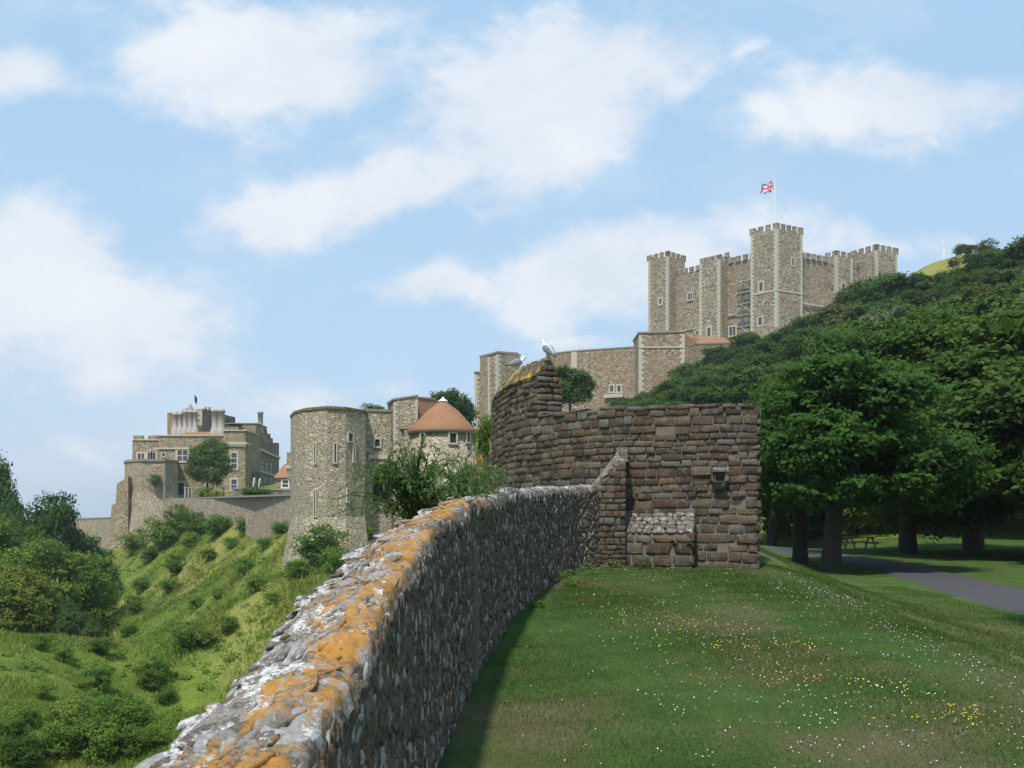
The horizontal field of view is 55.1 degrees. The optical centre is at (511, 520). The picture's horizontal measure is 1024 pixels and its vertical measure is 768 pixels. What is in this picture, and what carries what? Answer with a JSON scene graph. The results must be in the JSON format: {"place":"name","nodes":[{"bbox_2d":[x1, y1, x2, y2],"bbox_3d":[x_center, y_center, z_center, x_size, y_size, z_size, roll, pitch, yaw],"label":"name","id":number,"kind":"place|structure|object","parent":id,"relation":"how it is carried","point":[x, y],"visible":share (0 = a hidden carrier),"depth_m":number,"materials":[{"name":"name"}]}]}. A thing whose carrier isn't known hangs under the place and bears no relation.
{"place":"outdoors","nodes":[
{"label":"outdoors","id":0,"kind":"place"},
{"bbox_2d":[0,254,1023,767],"bbox_3d":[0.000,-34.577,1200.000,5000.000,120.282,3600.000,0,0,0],"label":"ground","id":1,"kind":"structure","parent":0,"point":[190,696],"depth_m":66.47,"materials":[{"name":"green plant"}]},
{"bbox_2d":[0,449,25,524],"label":"ditch tree","id":2,"kind":"object","parent":1,"relation":"on","point":[10,503],"visible":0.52,"depth_m":116.72,"materials":[{"name":"green plant"}]},
{"bbox_2d":[0,513,29,557],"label":"ditch tree","id":3,"kind":"object","parent":1,"relation":"on","point":[4,526],"visible":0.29,"depth_m":92.61,"materials":[{"name":"green plant"}]},
{"bbox_2d":[0,714,34,737],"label":"bush","id":4,"kind":"object","parent":1,"relation":"on","point":[16,726],"visible":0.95,"depth_m":43.25,"materials":[{"name":"green plant"}]},
{"bbox_2d":[2,701,45,724],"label":"bush","id":5,"kind":"object","parent":1,"relation":"on","point":[28,712],"visible":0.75,"depth_m":44.89,"materials":[{"name":"green plant"}]},
{"bbox_2d":[0,733,51,767],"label":"bush","id":6,"kind":"object","parent":1,"relation":"on","point":[24,754],"visible":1,"depth_m":40.57,"materials":[{"name":"green plant"}]},
{"bbox_2d":[0,561,65,634],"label":"ditch tree","id":7,"kind":"object","parent":1,"relation":"on","point":[18,601],"visible":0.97,"depth_m":77.15,"materials":[{"name":"green plant"}]},
{"bbox_2d":[0,512,73,569],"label":"ditch tree","id":8,"kind":"object","parent":1,"relation":"on","point":[23,536],"visible":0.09,"depth_m":97.70,"materials":[{"name":"green plant"}]},
{"bbox_2d":[7,490,101,568],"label":"ditch tree","id":9,"kind":"object","parent":1,"relation":"on","point":[55,519],"visible":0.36,"depth_m":110.35,"materials":[{"name":"green plant"}]},
{"bbox_2d":[29,719,85,759],"bbox_3d":[-19.744,9.793,42.370,2.103,2.314,1.900,0,0,17],"label":"bush","id":10,"kind":"object","parent":1,"relation":"on","point":[58,743],"visible":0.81,"depth_m":42.32,"materials":[{"name":"green plant"}]},
{"bbox_2d":[0,535,127,634],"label":"ditch tree","id":11,"kind":"object","parent":1,"relation":"on","point":[68,577],"visible":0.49,"depth_m":85.41,"materials":[{"name":"green plant"}]},
{"bbox_2d":[45,698,83,730],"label":"bush","id":12,"kind":"object","parent":1,"relation":"on","point":[68,715],"visible":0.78,"depth_m":45.45,"materials":[{"name":"green plant"}]},
{"bbox_2d":[46,599,103,639],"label":"ditch tree","id":13,"kind":"object","parent":1,"relation":"on","point":[69,619],"visible":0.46,"depth_m":78.22,"materials":[{"name":"green plant"}]},
{"bbox_2d":[57,710,121,756],"bbox_3d":[-18.887,9.824,43.628,2.494,2.590,2.840,0,0,22],"label":"bush","id":14,"kind":"object","parent":1,"relation":"on","point":[81,741],"visible":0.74,"depth_m":43.09,"materials":[{"name":"green plant"}]},
{"bbox_2d":[68,517,110,551],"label":"distant wall","id":15,"kind":"structure","parent":1,"relation":"on","point":[100,526],"depth_m":223.89,"materials":[{"name":"beige stone"}]},
{"bbox_2d":[68,582,119,637],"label":"ditch tree","id":16,"kind":"object","parent":1,"relation":"on","point":[105,623],"visible":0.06,"depth_m":95.62,"materials":[{"name":"green plant"}]},
{"bbox_2d":[78,663,121,688],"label":"bush","id":17,"kind":"object","parent":1,"relation":"on","point":[102,673],"visible":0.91,"depth_m":58.70,"materials":[{"name":"green plant"}]},
{"bbox_2d":[83,636,119,654],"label":"bush","id":18,"kind":"object","parent":1,"relation":"on","point":[99,646],"visible":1,"depth_m":63.07,"materials":[{"name":"green plant"}]},
{"bbox_2d":[80,721,123,767],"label":"bush","id":19,"kind":"object","parent":1,"relation":"on","point":[100,745],"visible":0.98,"depth_m":42.69,"materials":[{"name":"green plant"}]},
{"bbox_2d":[85,532,130,598],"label":"ditch tree","id":20,"kind":"object","parent":1,"relation":"on","point":[111,571],"visible":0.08,"depth_m":123.89,"materials":[{"name":"green plant"}]},
{"bbox_2d":[89,692,141,730],"bbox_3d":[-18.874,9.549,46.640,2.287,2.785,2.532,0,0,-27],"label":"bush","id":21,"kind":"object","parent":1,"relation":"on","point":[123,717],"visible":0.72,"depth_m":46.13,"materials":[{"name":"green plant"}]},
{"bbox_2d":[114,531,150,553],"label":"bush","id":22,"kind":"object","parent":1,"relation":"on","point":[131,540],"visible":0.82,"depth_m":155.25,"materials":[{"name":"green plant"}]},
{"bbox_2d":[110,721,155,759],"bbox_3d":[-16.938,10.073,43.537,1.947,2.142,1.758,0,0,36],"label":"bush","id":23,"kind":"object","parent":1,"relation":"on","point":[131,742],"visible":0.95,"depth_m":43.46,"materials":[{"name":"green plant"}]},
{"bbox_2d":[114,695,159,724],"bbox_3d":[-18.503,9.690,48.163,2.024,2.226,1.828,0,0,45],"label":"bush","id":24,"kind":"object","parent":1,"relation":"on","point":[144,715],"visible":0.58,"depth_m":47.87,"materials":[{"name":"green plant"}]},
{"bbox_2d":[108,459,178,550],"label":"bastion tower","id":25,"kind":"structure","parent":1,"relation":"on","point":[138,500],"depth_m":162.32,"materials":[{"name":"stone"}]},
{"bbox_2d":[133,667,167,692],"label":"bush","id":26,"kind":"object","parent":1,"relation":"on","point":[147,680],"visible":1,"depth_m":62.11,"materials":[{"name":"green plant"}]},
{"bbox_2d":[135,653,175,681],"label":"bush","id":27,"kind":"object","parent":1,"relation":"on","point":[161,665],"visible":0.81,"depth_m":63.17,"materials":[{"name":"green plant"}]},
{"bbox_2d":[143,722,172,746],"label":"bush","id":28,"kind":"object","parent":1,"relation":"on","point":[162,739],"visible":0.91,"depth_m":44.21,"materials":[{"name":"green plant"}]},
{"bbox_2d":[133,515,188,547],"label":"bush","id":29,"kind":"object","parent":1,"relation":"on","point":[168,533],"visible":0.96,"depth_m":142.29,"materials":[{"name":"green plant"}]},
{"bbox_2d":[0,525,346,767],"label":"bank grass","id":30,"kind":"structure","parent":1,"relation":"on","point":[20,637],"depth_m":66.55,"materials":[{"name":"green plant"}]},
{"bbox_2d":[161,553,188,575],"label":"bush","id":31,"kind":"object","parent":1,"relation":"on","point":[174,565],"visible":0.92,"depth_m":125.66,"materials":[{"name":"green plant"}]},
{"bbox_2d":[161,502,189,532],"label":"bush","id":32,"kind":"object","parent":1,"relation":"on","point":[176,515],"visible":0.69,"depth_m":144.96,"materials":[{"name":"green plant"}]},
{"bbox_2d":[167,620,201,654],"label":"bush","id":33,"kind":"object","parent":1,"relation":"on","point":[182,637],"visible":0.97,"depth_m":66.46,"materials":[{"name":"green plant"}]},
{"bbox_2d":[180,510,206,538],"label":"bush","id":34,"kind":"object","parent":1,"relation":"on","point":[192,523],"visible":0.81,"depth_m":137.88,"materials":[{"name":"green plant"}]},
{"bbox_2d":[132,404,279,497],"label":"gatehouse","id":35,"kind":"object","parent":1,"relation":"on","point":[254,451],"visible":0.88,"depth_m":172.00,"materials":[{"name":"stone"}]},
{"bbox_2d":[190,624,224,646],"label":"bush","id":36,"kind":"object","parent":1,"relation":"on","point":[202,635],"visible":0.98,"depth_m":66.61,"materials":[{"name":"green plant"}]},
{"bbox_2d":[183,435,235,487],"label":"round tree","id":37,"kind":"object","parent":1,"relation":"on","point":[203,460],"visible":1,"depth_m":145.68,"materials":[{"name":"green plant"}]},
{"bbox_2d":[198,513,232,536],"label":"bush","id":38,"kind":"object","parent":1,"relation":"on","point":[213,522],"visible":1,"depth_m":127.21,"materials":[{"name":"green plant"}]},
{"bbox_2d":[162,494,290,539],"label":"curtain wall","id":39,"kind":"structure","parent":1,"relation":"on","point":[259,513],"depth_m":122.53,"materials":[{"name":"beige stone"}]},
{"bbox_2d":[274,452,290,488],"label":"red roof house","id":40,"kind":"structure","parent":1,"relation":"on","point":[282,477],"depth_m":151.97,"materials":[{"name":"tile"}]},
{"bbox_2d":[284,557,317,578],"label":"bush","id":41,"kind":"object","parent":1,"relation":"on","point":[303,567],"visible":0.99,"depth_m":74.30,"materials":[{"name":"green plant"}]},
{"bbox_2d":[287,522,356,567],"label":"bush","id":42,"kind":"object","parent":1,"relation":"on","point":[312,548],"visible":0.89,"depth_m":76.65,"materials":[{"name":"green plant"}]},
{"bbox_2d":[281,406,369,569],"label":"round tower","id":43,"kind":"structure","parent":1,"relation":"on","point":[328,450],"depth_m":79.62,"materials":[{"name":"grey stone"}]},
{"bbox_2d":[318,546,345,573],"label":"bush","id":44,"kind":"object","parent":1,"relation":"on","point":[333,561],"visible":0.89,"depth_m":73.70,"materials":[{"name":"green plant"}]},
{"bbox_2d":[363,409,391,539],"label":"gateway wall","id":45,"kind":"structure","parent":1,"relation":"on","point":[379,433],"depth_m":83.87,"materials":[{"name":"stone"}]},
{"bbox_2d":[134,447,628,767],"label":"boundary wall","id":46,"kind":"structure","parent":1,"relation":"on","point":[379,650],"depth_m":4.83,"materials":[{"name":"stone"}]},
{"bbox_2d":[386,395,417,528],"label":"stair turret","id":47,"kind":"object","parent":1,"relation":"on","point":[404,414],"visible":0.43,"depth_m":83.35,"materials":[{"name":"stone"}]},
{"bbox_2d":[325,435,508,527],"bbox_3d":[-0.830,-0.334,8.614,1.633,0.829,1.101,0,0,0],"label":"arching shrub","id":48,"kind":"object","parent":1,"relation":"on","point":[413,495],"visible":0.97,"depth_m":8.52,"materials":[{"name":"green plant"}]},
{"bbox_2d":[407,397,478,506],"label":"conical roof tower","id":49,"kind":"structure","parent":1,"relation":"on","point":[443,424],"depth_m":81.98,"materials":[{"name":"ceramic"}]},
{"bbox_2d":[429,387,478,429],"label":"broadleaf tree","id":50,"kind":"object","parent":1,"relation":"on","point":[460,404],"visible":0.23,"depth_m":110.39,"materials":[{"name":"green plant"}]},
{"bbox_2d":[430,452,513,499],"bbox_3d":[-0.454,-0.435,10.207,1.045,0.560,0.836,0,0,0],"label":"arching shrub","id":51,"kind":"object","parent":1,"relation":"on","point":[474,477],"visible":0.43,"depth_m":10.15,"materials":[{"name":"green plant"}]},
{"bbox_2d":[469,412,491,484],"bbox_3d":[-0.766,-2.216,30.012,1.032,2.240,0.906,0,0,-42],"label":"climbing plant","id":52,"kind":"object","parent":1,"relation":"on","point":[482,447],"visible":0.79,"depth_m":29.83,"materials":[{"name":"green plant"}]},
{"bbox_2d":[479,351,517,427],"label":"bailey tower","id":53,"kind":"structure","parent":1,"relation":"on","point":[483,383],"depth_m":217.75,"materials":[{"name":"stone"}]},
{"bbox_2d":[487,351,520,419],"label":"bailey tower","id":54,"kind":"structure","parent":1,"relation":"on","point":[499,372],"depth_m":214.37,"materials":[{"name":"stone"}]},
{"bbox_2d":[555,364,598,410],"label":"round tree","id":55,"kind":"object","parent":1,"relation":"on","point":[572,381],"visible":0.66,"depth_m":118.94,"materials":[{"name":"green plant"}]},
{"bbox_2d":[546,346,634,411],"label":"bailey wall","id":56,"kind":"structure","parent":1,"relation":"on","point":[611,371],"depth_m":207.16,"materials":[{"name":"stone"}]},
{"bbox_2d":[491,358,761,568],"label":"bastion wall","id":57,"kind":"structure","parent":1,"relation":"on","point":[693,485],"depth_m":15.47,"materials":[{"name":"brown stone"}]},
{"bbox_2d":[633,330,685,394],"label":"bailey tower","id":58,"kind":"structure","parent":1,"relation":"on","point":[659,355],"depth_m":197.00,"materials":[{"name":"stone"}]},
{"bbox_2d":[650,376,695,400],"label":"hill tree","id":59,"kind":"object","parent":1,"relation":"on","point":[672,383],"visible":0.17,"depth_m":156.65,"materials":[{"name":"green plant"}]},
{"bbox_2d":[666,359,706,382],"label":"hill tree","id":60,"kind":"object","parent":1,"relation":"on","point":[685,370],"visible":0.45,"depth_m":175.82,"materials":[{"name":"green plant"}]},
{"bbox_2d":[663,373,730,400],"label":"hill tree","id":61,"kind":"object","parent":1,"relation":"on","point":[701,381],"visible":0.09,"depth_m":134.69,"materials":[{"name":"green plant"}]},
{"bbox_2d":[672,385,742,404],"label":"hill tree","id":62,"kind":"object","parent":1,"relation":"on","point":[695,395],"visible":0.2,"depth_m":115.65,"materials":[{"name":"green plant"}]},
{"bbox_2d":[688,342,730,363],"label":"bailey wall","id":63,"kind":"structure","parent":1,"relation":"on","point":[694,350],"depth_m":207.00,"materials":[{"name":"beige stone"}]},
{"bbox_2d":[685,330,734,362],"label":"tiled roof range","id":64,"kind":"structure","parent":1,"relation":"on","point":[692,338],"depth_m":225.13,"materials":[{"name":"tile"}]},
{"bbox_2d":[700,343,742,365],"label":"hill tree","id":65,"kind":"object","parent":1,"relation":"on","point":[720,355],"visible":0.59,"depth_m":172.56,"materials":[{"name":"green plant"}]},
{"bbox_2d":[696,372,761,404],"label":"hill tree","id":66,"kind":"object","parent":1,"relation":"on","point":[718,383],"visible":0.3,"depth_m":113.64,"materials":[{"name":"green plant"}]},
{"bbox_2d":[710,360,775,384],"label":"hill tree","id":67,"kind":"object","parent":1,"relation":"on","point":[728,369],"visible":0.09,"depth_m":132.83,"materials":[{"name":"green plant"}]},
{"bbox_2d":[736,272,750,334],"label":"scaffolding","id":68,"kind":"object","parent":1,"relation":"on","point":[742,304],"visible":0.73,"depth_m":268.01,"materials":[{"name":"metal"}]},
{"bbox_2d":[725,331,776,354],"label":"hill tree","id":69,"kind":"object","parent":1,"relation":"on","point":[744,340],"visible":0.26,"depth_m":172.54,"materials":[{"name":"green plant"}]},
{"bbox_2d":[734,352,785,374],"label":"hill tree","id":70,"kind":"object","parent":1,"relation":"on","point":[758,359],"visible":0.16,"depth_m":130.28,"materials":[{"name":"green plant"}]},
{"bbox_2d":[739,340,785,361],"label":"hill tree","id":71,"kind":"object","parent":1,"relation":"on","point":[764,347],"visible":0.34,"depth_m":149.96,"materials":[{"name":"green plant"}]},
{"bbox_2d":[727,360,799,402],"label":"hill tree","id":72,"kind":"object","parent":1,"relation":"on","point":[748,375],"visible":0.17,"depth_m":109.92,"materials":[{"name":"green plant"}]},
{"bbox_2d":[646,222,898,338],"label":"castle keep","id":73,"kind":"structure","parent":1,"relation":"on","point":[788,276],"depth_m":271.49,"materials":[{"name":"stone"}]},
{"bbox_2d":[756,505,809,542],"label":"shrub","id":74,"kind":"object","parent":1,"relation":"on","point":[784,520],"visible":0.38,"depth_m":65.51,"materials":[{"name":"green plant"}]},
{"bbox_2d":[758,501,819,546],"bbox_3d":[16.585,-1.831,61.945,9.432,8.380,10.496,0,0,41],"label":"broadleaf tree","id":75,"kind":"object","parent":1,"relation":"on","point":[772,540],"visible":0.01,"depth_m":61.80,"materials":[{"name":"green plant"}]},
{"bbox_2d":[780,312,818,342],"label":"hill tree","id":76,"kind":"object","parent":1,"relation":"on","point":[799,322],"visible":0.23,"depth_m":159.21,"materials":[{"name":"green plant"}]},
{"bbox_2d":[779,326,841,361],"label":"hill tree","id":77,"kind":"object","parent":1,"relation":"on","point":[814,331],"visible":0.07,"depth_m":120.97,"materials":[{"name":"green plant"}]},
{"bbox_2d":[810,302,863,328],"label":"hill tree","id":78,"kind":"object","parent":1,"relation":"on","point":[829,315],"visible":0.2,"depth_m":134.54,"materials":[{"name":"green plant"}]},
{"bbox_2d":[807,502,874,538],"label":"shrub","id":79,"kind":"object","parent":1,"relation":"on","point":[850,518],"visible":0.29,"depth_m":65.65,"materials":[{"name":"green plant"}]},
{"bbox_2d":[831,285,863,307],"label":"hill tree","id":80,"kind":"object","parent":1,"relation":"on","point":[846,294],"visible":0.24,"depth_m":149.55,"materials":[{"name":"green plant"}]},
{"bbox_2d":[826,304,919,332],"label":"hill tree","id":81,"kind":"object","parent":1,"relation":"on","point":[872,314],"visible":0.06,"depth_m":117.06,"materials":[{"name":"green plant"}]},
{"bbox_2d":[832,296,922,326],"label":"hill tree","id":82,"kind":"object","parent":1,"relation":"on","point":[871,307],"visible":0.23,"depth_m":127.63,"materials":[{"name":"green plant"}]},
{"bbox_2d":[847,271,909,306],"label":"hill tree","id":83,"kind":"object","parent":1,"relation":"on","point":[875,289],"visible":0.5,"depth_m":141.76,"materials":[{"name":"green plant"}]},
{"bbox_2d":[869,302,932,326],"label":"hill tree","id":84,"kind":"object","parent":1,"relation":"on","point":[900,311],"visible":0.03,"depth_m":110.23,"materials":[{"name":"green plant"}]},
{"bbox_2d":[885,272,942,300],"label":"hill tree","id":85,"kind":"object","parent":1,"relation":"on","point":[920,281],"visible":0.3,"depth_m":140.02,"materials":[{"name":"green plant"}]},
{"bbox_2d":[892,288,946,308],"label":"hill tree","id":86,"kind":"object","parent":1,"relation":"on","point":[924,296],"visible":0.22,"depth_m":125.59,"materials":[{"name":"green plant"}]},
{"bbox_2d":[898,292,970,321],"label":"hill tree","id":87,"kind":"object","parent":1,"relation":"on","point":[951,300],"visible":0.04,"depth_m":103.69,"materials":[{"name":"green plant"}]},
{"bbox_2d":[946,267,1013,295],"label":"hill tree","id":88,"kind":"object","parent":1,"relation":"on","point":[975,277],"visible":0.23,"depth_m":111.22,"materials":[{"name":"green plant"}]},
{"bbox_2d":[937,293,1023,321],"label":"hill tree","id":89,"kind":"object","parent":1,"relation":"on","point":[984,301],"visible":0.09,"depth_m":85.19,"materials":[{"name":"green plant"}]},
{"bbox_2d":[947,283,1023,305],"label":"hill tree","id":90,"kind":"object","parent":1,"relation":"on","point":[983,290],"visible":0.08,"depth_m":101.46,"materials":[{"name":"green plant"}]},
{"bbox_2d":[950,248,1021,281],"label":"hill tree","id":91,"kind":"object","parent":1,"relation":"on","point":[970,260],"visible":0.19,"depth_m":123.68,"materials":[{"name":"green plant"}]},
{"bbox_2d":[984,264,1023,288],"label":"hill tree","id":92,"kind":"object","parent":1,"relation":"on","point":[1011,273],"visible":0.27,"depth_m":107.31,"materials":[{"name":"green plant"}]},
{"bbox_2d":[991,234,1023,270],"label":"hill tree","id":93,"kind":"object","parent":1,"relation":"on","point":[1009,260],"visible":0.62,"depth_m":116.74,"materials":[{"name":"green plant"}]},
{"bbox_2d":[0,0,1023,520],"label":"sky","id":94,"kind":"structure","parent":0,"point":[276,208],"materials":[{"name":"blue"}]},
{"bbox_2d":[438,563,1023,767],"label":"lawn","id":95,"kind":"structure","parent":0,"point":[454,749],"depth_m":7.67,"materials":[{"name":"green plant"}]},
{"bbox_2d":[522,567,1023,767],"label":"daisies","id":96,"kind":"object","parent":95,"relation":"on","point":[813,680],"visible":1,"depth_m":8.44,"materials":[{"name":"white plant"}]},
{"bbox_2d":[758,534,1023,649],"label":"park lawn","id":97,"kind":"structure","parent":0,"point":[999,559],"depth_m":31.61,"materials":[{"name":"green plant"}]},
{"bbox_2d":[743,372,892,562],"bbox_3d":[10.077,-1.629,33.911,7.901,7.328,6.264,0,0,-23],"label":"horse chestnut tree","id":98,"kind":"object","parent":97,"relation":"on","point":[800,552],"visible":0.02,"depth_m":33.80,"materials":[{"name":"green plant"}]},
{"bbox_2d":[749,348,1009,571],"bbox_3d":[10.363,-1.533,29.904,7.452,7.248,8.517,0,0,-11],"label":"horse chestnut tree","id":99,"kind":"object","parent":97,"relation":"on","point":[842,412],"visible":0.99,"depth_m":27.63,"materials":[{"name":"green plant"}]},
{"bbox_2d":[789,304,1003,553],"bbox_3d":[17.161,-3.249,43.217,11.948,11.087,10.769,0,0,-43],"label":"horse chestnut tree","id":100,"kind":"object","parent":97,"relation":"on","point":[862,342],"visible":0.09,"depth_m":40.17,"materials":[{"name":"green plant"}]},
{"bbox_2d":[849,292,1023,543],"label":"horse chestnut tree","id":101,"kind":"object","parent":97,"relation":"on","point":[999,423],"visible":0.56,"depth_m":35.61,"materials":[{"name":"green plant"}]},
{"bbox_2d":[861,331,1021,549],"bbox_3d":[23.529,-2.968,50.270,17.767,14.042,14.086,0,0,31],"label":"horse chestnut tree","id":102,"kind":"object","parent":97,"relation":"on","point":[975,541],"visible":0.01,"depth_m":49.57,"materials":[{"name":"green plant"}]},
{"bbox_2d":[988,273,1023,342],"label":"horse chestnut tree","id":103,"kind":"object","parent":97,"relation":"on","point":[994,327],"visible":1,"depth_m":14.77,"materials":[{"name":"green plant"}]},
{"bbox_2d":[758,547,1023,671],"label":"verge grass","id":104,"kind":"structure","parent":0,"point":[932,616],"depth_m":14.95,"materials":[{"name":"green plant"}]},
{"bbox_2d":[760,546,1023,613],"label":"path","id":105,"kind":"structure","parent":0,"point":[995,595],"depth_m":24.99,"materials":[{"name":"grey asphalt"}]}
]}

